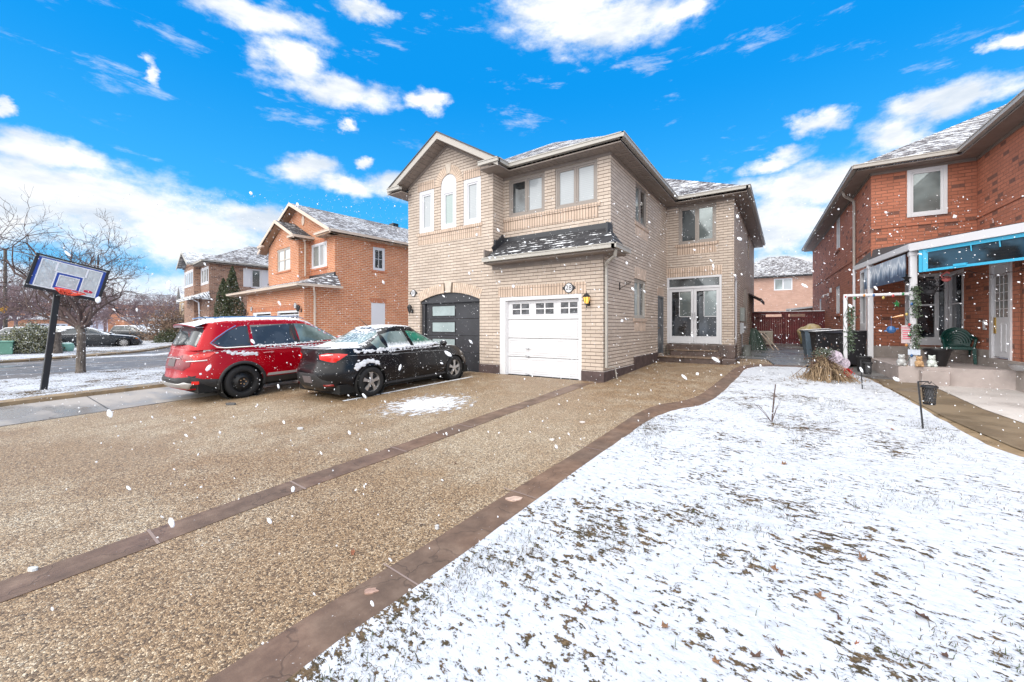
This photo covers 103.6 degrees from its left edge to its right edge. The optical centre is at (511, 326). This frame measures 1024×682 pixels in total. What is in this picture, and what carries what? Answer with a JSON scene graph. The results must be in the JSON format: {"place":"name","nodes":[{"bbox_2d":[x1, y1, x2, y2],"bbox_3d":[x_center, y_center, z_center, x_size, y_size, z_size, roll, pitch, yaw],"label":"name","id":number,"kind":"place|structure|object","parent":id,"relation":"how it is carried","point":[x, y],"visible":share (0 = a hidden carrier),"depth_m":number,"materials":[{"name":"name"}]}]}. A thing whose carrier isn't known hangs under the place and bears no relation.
{"place":"outdoors","nodes":[
{"label":"outdoors","id":0,"kind":"place"},
{"bbox_2d":[0,197,53,301],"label":"bare tree","id":1,"kind":"object","parent":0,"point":[19,249],"visible":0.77,"depth_m":16.04,"materials":[{"name":"brown plant"}]},
{"bbox_2d":[0,366,165,399],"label":"verge","id":2,"kind":"structure","parent":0,"point":[89,380],"depth_m":11.35,"materials":[{"name":"white snow"}]},
{"bbox_2d":[23,252,109,389],"bbox_3d":[-10.895,-0.013,9.866,1.252,3.475,0.989,0,0,-24],"label":"basketball hoop","id":3,"kind":"object","parent":2,"relation":"on","point":[62,285],"visible":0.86,"depth_m":9.89,"materials":[{"name":"black paint"}]},
{"bbox_2d":[0,186,160,372],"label":"bare tree","id":4,"kind":"object","parent":2,"relation":"on","point":[78,325],"visible":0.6,"depth_m":13.69,"materials":[{"name":"brown plant"}]},
{"bbox_2d":[0,347,170,379],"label":"road","id":5,"kind":"structure","parent":0,"point":[69,364],"depth_m":17.75,"materials":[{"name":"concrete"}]},
{"bbox_2d":[0,340,172,359],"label":"boulevard","id":6,"kind":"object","parent":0,"point":[102,349],"visible":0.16,"depth_m":24.04,"materials":[{"name":"white snow"}]},
{"bbox_2d":[0,250,7,327],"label":"utility pole","id":7,"kind":"object","parent":6,"relation":"on","point":[5,325],"visible":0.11,"depth_m":36.68,"materials":[{"name":"grey"}]},
{"bbox_2d":[0,341,15,354],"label":"utility box","id":8,"kind":"object","parent":6,"relation":"on","point":[6,347],"visible":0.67,"depth_m":20.62,"materials":[{"name":"green metal"}]},
{"bbox_2d":[0,321,66,353],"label":"round bush","id":9,"kind":"object","parent":6,"relation":"on","point":[24,339],"visible":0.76,"depth_m":21.44,"materials":[{"name":"green plant"}]},
{"bbox_2d":[53,331,62,353],"bbox_3d":[-24.792,0.900,21.873,0.657,1.300,0.657,0,0,34],"label":"tree stump","id":10,"kind":"object","parent":6,"relation":"on","point":[57,348],"visible":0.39,"depth_m":21.79,"materials":[{"name":"grey plant"}]},
{"bbox_2d":[62,342,74,350],"bbox_3d":[-25.381,1.175,22.963,0.630,0.551,0.620,0,0,34],"label":"utility box","id":11,"kind":"object","parent":6,"relation":"on","point":[69,346],"visible":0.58,"depth_m":22.86,"materials":[{"name":"green plastic"}]},
{"bbox_2d":[0,380,298,426],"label":"sidewalk","id":12,"kind":"structure","parent":0,"point":[24,413],"depth_m":8.15,"materials":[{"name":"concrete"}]},
{"bbox_2d":[226,202,407,336],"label":"brick house","id":13,"kind":"structure","parent":0,"point":[347,268],"depth_m":21.10,"materials":[{"name":"orange brick"}]},
{"bbox_2d":[278,247,289,271],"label":"window","id":14,"kind":"structure","parent":13,"relation":"in","point":[284,263],"depth_m":22.22,"materials":[{"name":"beige glass"}]},
{"bbox_2d":[277,310,298,318],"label":"garage door","id":15,"kind":"structure","parent":13,"relation":"in","point":[289,311],"depth_m":19.76,"materials":[{"name":"white paint"}]},
{"bbox_2d":[312,241,326,268],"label":"window","id":16,"kind":"structure","parent":13,"relation":"in","point":[319,257],"depth_m":20.76,"materials":[{"name":"grey paint"}]},
{"bbox_2d":[371,303,384,324],"bbox_3d":[-7.155,-0.100,21.493,0.080,2.300,0.820,0,0,40],"label":"door","id":17,"kind":"structure","parent":13,"relation":"in","point":[377,318],"depth_m":21.43,"materials":[{"name":"white paint"}]},
{"bbox_2d":[373,247,384,270],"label":"window","id":18,"kind":"structure","parent":13,"relation":"in","point":[378,259],"depth_m":21.51,"materials":[{"name":"grey paint"}]},
{"bbox_2d":[0,359,772,681],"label":"driveway","id":19,"kind":"structure","parent":0,"point":[144,615],"depth_m":3.72,"materials":[{"name":"beige gravel"}]},
{"bbox_2d":[162,314,339,398],"bbox_3d":[-5.704,0.614,10.144,2.135,1.878,4.712,0,2,34],"label":"suv","id":20,"kind":"object","parent":19,"relation":"on","point":[237,372],"visible":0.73,"depth_m":8.57,"materials":[{"name":"red paint"}]},
{"bbox_2d":[0,382,605,602],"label":"driveway divider","id":21,"kind":"object","parent":19,"relation":"on","point":[24,583],"visible":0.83,"depth_m":3.38,"materials":[{"name":"concrete"}]},
{"bbox_2d":[147,393,641,585],"bbox_3d":[-0.344,1.511,4.768,2.370,0.228,7.340,0,0,34],"label":"border joint","id":22,"kind":"object","parent":21,"relation":"on","point":[152,535],"visible":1,"depth_m":3.12,"materials":[{"name":"brown"}]},
{"bbox_2d":[291,318,466,397],"bbox_3d":[-2.952,0.631,9.959,2.059,1.716,4.374,0,2,34],"label":"sedan","id":23,"kind":"object","parent":19,"relation":"on","point":[359,348],"visible":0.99,"depth_m":8.75,"materials":[{"name":"black paint"}]},
{"bbox_2d":[342,377,468,400],"bbox_3d":[-2.235,1.423,9.500,0.114,0.115,3.711,0,0,38],"label":"snow line","id":24,"kind":"object","parent":19,"relation":"on","point":[405,389],"visible":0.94,"depth_m":9.31,"materials":[{"name":"white snow"}]},
{"bbox_2d":[369,393,471,418],"bbox_3d":[-1.636,1.461,7.642,2.500,0.093,3.000,0,0,34],"label":"snow patch","id":25,"kind":"object","parent":19,"relation":"on","point":[415,405],"visible":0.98,"depth_m":7.55,"materials":[{"name":"white snow"}]},
{"bbox_2d":[657,344,739,364],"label":"entrance steps","id":26,"kind":"structure","parent":19,"relation":"on","point":[694,353],"depth_m":13.47,"materials":[{"name":"brick"}]},
{"bbox_2d":[205,364,805,681],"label":"driveway border","id":27,"kind":"object","parent":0,"point":[285,655],"visible":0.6,"depth_m":2.54,"materials":[{"name":"brown concrete"}]},
{"bbox_2d":[364,587,378,594],"bbox_3d":[-0.834,1.577,2.396,0.086,0.018,0.050,0,0,-7],"label":"stone chip","id":28,"kind":"object","parent":27,"relation":"on","point":[367,591],"visible":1,"depth_m":2.39,"materials":[{"name":"stone"}]},
{"bbox_2d":[0,192,1023,656],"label":"falling snow","id":29,"kind":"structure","parent":0,"point":[110,414],"depth_m":3.85,"materials":[{"name":"white snow"}]},
{"bbox_2d":[0,0,1023,302],"label":"sky","id":30,"kind":"structure","parent":0,"point":[276,101],"materials":[{"name":"blue"}]},
{"bbox_2d":[11,329,1021,422],"bbox_3d":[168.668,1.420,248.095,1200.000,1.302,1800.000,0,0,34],"label":"ground","id":31,"kind":"structure","parent":0,"point":[507,374],"depth_m":22.03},
{"bbox_2d":[0,327,33,338],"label":"parked car","id":32,"kind":"object","parent":31,"relation":"on","point":[7,329],"visible":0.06,"depth_m":28.30,"materials":[{"name":"grey paint"}]},
{"bbox_2d":[0,264,50,322],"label":"bare tree","id":33,"kind":"object","parent":31,"relation":"on","point":[2,316],"visible":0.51,"depth_m":36.06,"materials":[{"name":"brown plant"}]},
{"bbox_2d":[0,268,50,326],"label":"bare tree","id":34,"kind":"object","parent":31,"relation":"on","point":[16,319],"visible":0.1,"depth_m":60.34,"materials":[{"name":"brown plant"}]},
{"bbox_2d":[0,273,61,329],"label":"bare tree","id":35,"kind":"object","parent":31,"relation":"on","point":[14,316],"visible":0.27,"depth_m":45.76,"materials":[{"name":"brown plant"}]},
{"bbox_2d":[1,287,83,328],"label":"street house","id":36,"kind":"structure","parent":31,"relation":"on","point":[40,319],"depth_m":74.89,"materials":[{"name":"orange brick"}]},
{"bbox_2d":[0,381,167,406],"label":"kerb","id":37,"kind":"structure","parent":31,"relation":"on","point":[35,399],"depth_m":9.00,"materials":[{"name":"beige concrete"}]},
{"bbox_2d":[33,281,136,327],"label":"bare tree","id":38,"kind":"object","parent":31,"relation":"on","point":[98,313],"visible":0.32,"depth_m":42.69,"materials":[{"name":"brown plant"}]},
{"bbox_2d":[0,345,170,362],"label":"road kerb","id":39,"kind":"structure","parent":31,"relation":"on","point":[74,356],"depth_m":22.05,"materials":[{"name":"grey concrete"}]},
{"bbox_2d":[91,311,107,331],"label":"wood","id":40,"kind":"object","parent":31,"relation":"on","point":[105,328],"depth_m":96.17,"materials":[{"name":"grey"}]},
{"bbox_2d":[57,327,142,345],"bbox_3d":[-29.203,0.778,28.028,5.238,1.504,2.122,0,0,-43],"label":"parked car","id":41,"kind":"object","parent":31,"relation":"on","point":[95,336],"visible":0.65,"depth_m":27.71,"materials":[{"name":"grey paint"}]},
{"bbox_2d":[110,325,155,339],"bbox_3d":[-35.173,0.664,38.026,4.888,1.593,2.122,0,0,0],"label":"parked car","id":42,"kind":"object","parent":31,"relation":"on","point":[120,329],"visible":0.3,"depth_m":37.24,"materials":[{"name":"grey paint"}]},
{"bbox_2d":[96,282,175,324],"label":"bare tree","id":43,"kind":"object","parent":31,"relation":"on","point":[143,304],"visible":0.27,"depth_m":62.80,"materials":[{"name":"brown plant"}]},
{"bbox_2d":[108,294,178,331],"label":"street house","id":44,"kind":"structure","parent":31,"relation":"on","point":[110,325],"depth_m":90.02,"materials":[{"name":"orange brick"}]},
{"bbox_2d":[115,292,177,327],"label":"bare tree","id":45,"kind":"object","parent":31,"relation":"on","point":[132,312],"visible":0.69,"depth_m":52.84,"materials":[{"name":"brown plant"}]},
{"bbox_2d":[128,298,183,340],"bbox_3d":[-30.881,-0.547,36.804,6.563,4.108,6.255,0,0,34],"label":"brown shrub","id":46,"kind":"object","parent":31,"relation":"on","point":[169,322],"visible":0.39,"depth_m":36.05,"materials":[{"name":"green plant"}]},
{"bbox_2d":[151,327,178,342],"bbox_3d":[-27.577,0.727,32.395,2.216,1.506,2.246,0,0,-17],"label":"dark shrub","id":47,"kind":"object","parent":31,"relation":"on","point":[169,336],"visible":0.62,"depth_m":31.99,"materials":[{"name":"green plant"}]},
{"bbox_2d":[154,283,178,314],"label":"bare tree","id":48,"kind":"object","parent":31,"relation":"on","point":[171,300],"visible":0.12,"depth_m":73.15,"materials":[{"name":"brown plant"}]},
{"bbox_2d":[176,286,183,322],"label":"distant house","id":49,"kind":"structure","parent":31,"relation":"on","point":[180,292],"depth_m":60.67,"materials":[{"name":"brick"}]},
{"bbox_2d":[176,246,268,322],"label":"brick house","id":50,"kind":"structure","parent":31,"relation":"on","point":[201,294],"depth_m":29.80,"materials":[{"name":"brown brick"}]},
{"bbox_2d":[184,269,192,287],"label":"window","id":51,"kind":"structure","parent":50,"relation":"in","point":[188,280],"depth_m":30.94,"materials":[{"name":"grey paint"}]},
{"bbox_2d":[201,266,208,285],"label":"window","id":52,"kind":"structure","parent":50,"relation":"in","point":[204,274],"depth_m":29.06,"materials":[{"name":"grey paint"}]},
{"bbox_2d":[243,268,267,287],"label":"window","id":53,"kind":"structure","parent":50,"relation":"in","point":[259,280],"depth_m":30.30,"materials":[{"name":"grey paint"}]},
{"bbox_2d":[213,278,234,316],"bbox_3d":[-18.807,-0.832,26.219,1.852,4.763,1.854,0,0,34],"label":"cedar","id":54,"kind":"object","parent":31,"relation":"on","point":[221,288],"visible":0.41,"depth_m":26.09,"materials":[{"name":"green plant"}]},
{"bbox_2d":[220,266,246,315],"bbox_3d":[-18.233,-1.227,26.235,2.098,5.553,2.062,0,0,34],"label":"cedar","id":55,"kind":"object","parent":31,"relation":"on","point":[231,280],"visible":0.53,"depth_m":26.16,"materials":[{"name":"green plant"}]},
{"bbox_2d":[387,131,765,381],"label":"semi detached house","id":56,"kind":"structure","parent":31,"relation":"on","point":[620,171],"depth_m":11.93,"materials":[{"name":"beige brick"}]},
{"bbox_2d":[420,189,433,232],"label":"window","id":57,"kind":"structure","parent":56,"relation":"in","point":[426,222],"depth_m":13.21,"materials":[{"name":"white paint"}]},
{"bbox_2d":[441,174,455,229],"bbox_3d":[-1.953,-3.920,12.664,0.650,1.700,0.110,0,0,34],"label":"window","id":58,"kind":"structure","parent":56,"relation":"in","point":[448,187],"depth_m":12.66,"materials":[{"name":"white paint"}]},
{"bbox_2d":[421,293,479,371],"bbox_3d":[-1.938,0.168,12.699,2.515,2.465,0.135,0,0,34],"label":"garage door","id":59,"kind":"structure","parent":56,"relation":"in","point":[435,316],"depth_m":12.58,"materials":[{"name":"black metal"}]},
{"bbox_2d":[464,176,480,224],"bbox_3d":[-1.163,-3.760,12.127,0.670,1.380,0.110,0,0,34],"label":"window","id":60,"kind":"structure","parent":56,"relation":"in","point":[472,187],"depth_m":12.11,"materials":[{"name":"white paint"}]},
{"bbox_2d":[509,172,544,217],"bbox_3d":[0.439,-3.785,11.655,1.220,1.110,0.070,0,0,34],"label":"window","id":61,"kind":"structure","parent":56,"relation":"in","point":[524,191],"depth_m":11.63,"materials":[{"name":"brown"}]},
{"bbox_2d":[500,293,581,379],"bbox_3d":[0.738,0.275,10.850,2.530,2.210,0.145,0,0,34],"label":"garage door","id":62,"kind":"structure","parent":56,"relation":"in","point":[512,331],"depth_m":10.83,"materials":[{"name":"white paint"}]},
{"bbox_2d":[555,159,596,209],"bbox_3d":[1.725,-3.775,10.781,1.230,1.130,0.070,0,0,34],"label":"window","id":63,"kind":"structure","parent":56,"relation":"in","point":[576,184],"depth_m":10.75,"materials":[{"name":"brown"}]},
{"bbox_2d":[634,278,644,318],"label":"window","id":64,"kind":"structure","parent":56,"relation":"in","point":[639,305],"depth_m":12.44,"materials":[{"name":"paint"}]},
{"bbox_2d":[636,183,645,226],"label":"window","id":65,"kind":"structure","parent":56,"relation":"in","point":[640,192],"depth_m":12.40,"materials":[{"name":"grey"}]},
{"bbox_2d":[658,295,662,353],"bbox_3d":[5.218,-0.065,14.264,0.120,2.030,0.740,0,0,34],"label":"door","id":66,"kind":"structure","parent":56,"relation":"in","point":[660,298],"depth_m":14.31,"materials":[{"name":"grey"}]},
{"bbox_2d":[669,289,693,342],"bbox_3d":[6.178,-0.381,14.704,0.835,1.972,0.092,0,0,34],"label":"door","id":67,"kind":"structure","parent":56,"relation":"in","point":[681,323],"depth_m":14.72,"materials":[{"name":"grey paint"}]},
{"bbox_2d":[679,202,715,244],"bbox_3d":[6.638,-3.665,14.442,1.240,1.350,0.070,0,0,34],"label":"window","id":68,"kind":"structure","parent":56,"relation":"in","point":[691,230],"depth_m":14.41,"materials":[{"name":"brown"}]},
{"bbox_2d":[694,287,718,343],"bbox_3d":[6.869,-0.381,14.235,0.819,1.972,0.092,0,0,34],"label":"door","id":69,"kind":"structure","parent":56,"relation":"in","point":[705,311],"depth_m":14.25,"materials":[{"name":"grey paint"}]},
{"bbox_2d":[735,277,736,342],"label":"window","id":70,"kind":"structure","parent":56,"relation":"in","point":[735,277],"depth_m":14.46,"materials":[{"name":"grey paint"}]},
{"bbox_2d":[754,256,812,333],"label":"back house","id":71,"kind":"structure","parent":31,"relation":"on","point":[785,286],"depth_m":40.18,"materials":[{"name":"pink brick"}]},
{"bbox_2d":[774,278,791,290],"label":"window","id":72,"kind":"structure","parent":71,"relation":"in","point":[782,283],"depth_m":39.80,"materials":[{"name":"white paint"}]},
{"bbox_2d":[786,306,812,323],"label":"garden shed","id":73,"kind":"structure","parent":31,"relation":"on","point":[809,308],"depth_m":24.34,"materials":[{"name":"white"}]},
{"bbox_2d":[801,89,1023,391],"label":"neighbour house","id":74,"kind":"structure","parent":31,"relation":"on","point":[977,162],"depth_m":10.75,"materials":[{"name":"red brick"}]},
{"bbox_2d":[836,286,839,313],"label":"window","id":75,"kind":"structure","parent":74,"relation":"in","point":[837,288],"depth_m":16.49,"materials":[{"name":"white glass"}]},
{"bbox_2d":[837,217,839,248],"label":"window","id":76,"kind":"structure","parent":74,"relation":"in","point":[838,221],"depth_m":16.63,"materials":[{"name":"white glass"}]},
{"bbox_2d":[860,268,866,343],"bbox_3d":[10.931,-0.625,12.487,0.090,2.290,0.780,0,0,31],"label":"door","id":77,"kind":"structure","parent":74,"relation":"in","point":[863,300],"depth_m":12.69,"materials":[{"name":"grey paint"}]},
{"bbox_2d":[896,354,906,365],"bbox_3d":[8.777,0.751,9.080,0.170,0.267,0.170,0,0,34],"label":"figurine","id":78,"kind":"object","parent":74,"relation":"on","point":[901,360],"visible":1,"depth_m":9.03,"materials":[{"name":"grey ceramic"}]},
{"bbox_2d":[901,325,910,342],"bbox_3d":[8.839,0.170,9.026,0.239,0.400,0.007,0,0,9],"label":"warning sign","id":79,"kind":"object","parent":74,"relation":"attached to","point":[905,331],"visible":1,"depth_m":9.03,"materials":[{"name":"white"}]},
{"bbox_2d":[909,286,924,349],"bbox_3d":[8.960,-0.191,8.925,0.285,1.451,0.265,0,0,34],"label":"post garland","id":80,"kind":"object","parent":74,"relation":"attached to","point":[915,310],"visible":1,"depth_m":8.93},
{"bbox_2d":[914,356,924,366],"bbox_3d":[8.937,0.764,8.843,0.153,0.240,0.153,0,0,34],"label":"figurine","id":81,"kind":"object","parent":74,"relation":"on","point":[918,362],"visible":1,"depth_m":8.80,"materials":[{"name":"brown ceramic"}]},
{"bbox_2d":[905,273,947,344],"bbox_3d":[11.418,-0.470,11.121,0.855,1.960,0.095,0,0,31],"label":"window","id":82,"kind":"structure","parent":74,"relation":"in","point":[939,302],"depth_m":11.06,"materials":[{"name":"grey paint"}]},
{"bbox_2d":[907,165,947,217],"bbox_3d":[11.417,-3.710,11.090,0.800,1.320,0.070,0,0,31],"label":"window","id":83,"kind":"structure","parent":74,"relation":"in","point":[924,185],"depth_m":11.08,"materials":[{"name":"grey glass"}]},
{"bbox_2d":[917,271,944,296],"bbox_3d":[9.243,-0.937,8.926,0.504,0.565,0.456,0,0,34],"label":"hanging basket","id":84,"kind":"object","parent":74,"relation":"hanging from","point":[929,287],"visible":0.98,"depth_m":8.88,"materials":[{"name":"grey"}]},
{"bbox_2d":[926,355,937,366],"bbox_3d":[9.167,0.751,8.797,0.170,0.267,0.170,0,0,34],"label":"figurine","id":85,"kind":"object","parent":74,"relation":"on","point":[931,362],"visible":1,"depth_m":8.75,"materials":[{"name":"grey ceramic"}]},
{"bbox_2d":[922,348,953,366],"bbox_3d":[9.486,0.688,8.979,0.490,0.385,0.490,0,0,34],"label":"plant pot","id":86,"kind":"object","parent":74,"relation":"on","point":[942,357],"visible":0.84,"depth_m":8.84,"materials":[{"name":"black paint"}]},
{"bbox_2d":[948,269,963,328],"bbox_3d":[11.546,-0.470,10.433,0.095,1.960,0.900,0,0,31],"label":"window","id":87,"kind":"structure","parent":74,"relation":"in","point":[956,284],"depth_m":10.52,"materials":[{"name":"grey glass"}]},
{"bbox_2d":[939,327,977,364],"bbox_3d":[10.705,0.450,9.683,0.586,0.868,0.530,0,0,40],"label":"plastic chair","id":88,"kind":"object","parent":74,"relation":"on","point":[955,338],"visible":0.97,"depth_m":9.74,"materials":[{"name":"green plastic"}]},
{"bbox_2d":[989,261,1011,360],"bbox_3d":[10.382,-0.350,8.519,0.110,2.080,0.860,0,0,31],"label":"door","id":89,"kind":"structure","parent":74,"relation":"in","point":[999,337],"depth_m":8.55,"materials":[{"name":"grey paint"}]},
{"bbox_2d":[1008,364,1023,370],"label":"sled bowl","id":90,"kind":"object","parent":74,"relation":"on","point":[1015,367],"visible":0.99,"depth_m":7.74,"materials":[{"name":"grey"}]},
{"bbox_2d":[864,377,1023,456],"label":"path edging","id":91,"kind":"object","parent":31,"relation":"on","point":[989,441],"visible":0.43,"depth_m":5.23,"materials":[{"name":"beige concrete"}]},
{"bbox_2d":[284,366,1023,681],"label":"lawn","id":92,"kind":"structure","parent":0,"point":[732,634],"depth_m":2.56,"materials":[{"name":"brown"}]},
{"bbox_2d":[757,384,781,421],"bbox_3d":[3.741,1.135,5.846,0.419,0.592,0.115,0,0,-6],"label":"twig plant","id":93,"kind":"object","parent":92,"relation":"on","point":[774,396],"visible":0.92,"depth_m":5.86,"materials":[{"name":"grey plant"}]},
{"bbox_2d":[784,338,870,383],"bbox_3d":[7.250,0.752,9.380,1.786,1.009,1.287,0,0,21],"label":"dried plant bundle","id":94,"kind":"object","parent":92,"relation":"on","point":[837,366],"visible":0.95,"depth_m":9.28,"materials":[{"name":"brown plant"}]},
{"bbox_2d":[860,359,872,388],"bbox_3d":[7.287,1.014,8.285,0.213,0.676,0.175,0,0,34],"label":"hook lantern","id":95,"kind":"object","parent":92,"relation":"on","point":[867,369],"visible":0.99,"depth_m":8.26,"materials":[{"name":"black paint"}]},
{"bbox_2d":[843,292,912,372],"bbox_3d":[8.398,0.248,9.254,1.310,2.045,0.271,0,0,18],"label":"arch frame","id":96,"kind":"object","parent":92,"relation":"on","point":[846,331],"visible":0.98,"depth_m":9.42,"materials":[{"name":"grey paint"}]},
{"bbox_2d":[917,381,938,428],"bbox_3d":[5.625,1.096,5.439,0.232,0.717,0.177,0,0,-30],"label":"hook lantern","id":97,"kind":"object","parent":92,"relation":"on","point":[928,395],"visible":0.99,"depth_m":5.42,"materials":[{"name":"black paint"}]},
{"bbox_2d":[749,328,767,350],"bbox_3d":[10.595,0.536,17.297,0.719,0.964,0.459,0,0,43],"label":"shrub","id":98,"kind":"object","parent":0,"point":[755,339],"visible":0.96,"depth_m":17.34,"materials":[{"name":"green plant"}]},
{"bbox_2d":[739,337,812,365],"bbox_3d":[13.764,0.940,18.956,4.350,0.470,17.170,0,0,34],"label":"side passage","id":99,"kind":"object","parent":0,"point":[788,354],"visible":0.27,"depth_m":15.08},
{"bbox_2d":[742,345,751,355],"bbox_3d":[8.830,0.885,15.158,0.320,0.410,0.320,0,0,34],"label":"grey bucket","id":100,"kind":"object","parent":99,"relation":"on","point":[746,350],"visible":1,"depth_m":15.04,"materials":[{"name":"grey plastic"}]},
{"bbox_2d":[759,331,772,344],"bbox_3d":[12.087,0.530,19.344,0.760,0.640,0.415,0,0,34],"label":"air conditioner","id":101,"kind":"object","parent":99,"relation":"on","point":[769,334],"visible":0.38,"depth_m":19.09,"materials":[{"name":"beige metal"}]},
{"bbox_2d":[752,310,824,343],"bbox_3d":[13.960,0.058,20.268,3.300,1.685,0.100,0,0,34],"label":"fence","id":102,"kind":"object","parent":99,"relation":"on","point":[777,326],"visible":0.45,"depth_m":20.35,"materials":[{"name":"red paint"}]},
{"bbox_2d":[797,324,821,346],"bbox_3d":[13.730,0.433,18.490,1.082,1.146,0.922,0,0,34],"label":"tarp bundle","id":103,"kind":"object","parent":99,"relation":"on","point":[811,326],"visible":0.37,"depth_m":18.44,"materials":[{"name":"beige fabric"}]},
{"bbox_2d":[799,328,830,356],"bbox_3d":[10.428,0.581,13.835,0.830,1.039,0.680,0,0,24],"label":"wheelie bin","id":104,"kind":"object","parent":99,"relation":"on","point":[806,340],"visible":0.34,"depth_m":13.72,"materials":[{"name":"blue plastic"}]},
{"bbox_2d":[808,329,842,359],"bbox_3d":[10.084,0.611,12.923,0.830,1.039,0.680,0,0,19],"label":"wheelie bin","id":105,"kind":"object","parent":99,"relation":"on","point":[819,340],"visible":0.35,"depth_m":12.75,"materials":[{"name":"grey plastic"}]},
{"bbox_2d":[827,364,892,379],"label":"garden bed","id":106,"kind":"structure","parent":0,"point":[875,375],"depth_m":10.22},
{"bbox_2d":[826,330,866,364],"bbox_3d":[9.896,0.631,11.848,0.830,1.039,0.680,0,0,6],"label":"wheelie bin","id":107,"kind":"object","parent":106,"relation":"on","point":[860,337],"visible":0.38,"depth_m":11.61,"materials":[{"name":"grey plastic"}]},
{"bbox_2d":[856,356,871,371],"bbox_3d":[9.378,0.990,10.735,0.330,0.400,0.327,0,0,34],"label":"bucket","id":108,"kind":"object","parent":106,"relation":"on","point":[858,358],"visible":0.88,"depth_m":10.66,"materials":[{"name":"black plastic"}]},
{"bbox_2d":[878,379,1023,449],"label":"path","id":109,"kind":"structure","parent":0,"point":[971,416],"depth_m":6.12,"materials":[{"name":"beige concrete"}]},
{"bbox_2d":[938,386,1023,422],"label":"patio","id":110,"kind":"structure","parent":0,"point":[1007,401],"depth_m":7.23,"materials":[{"name":"grey concrete"}]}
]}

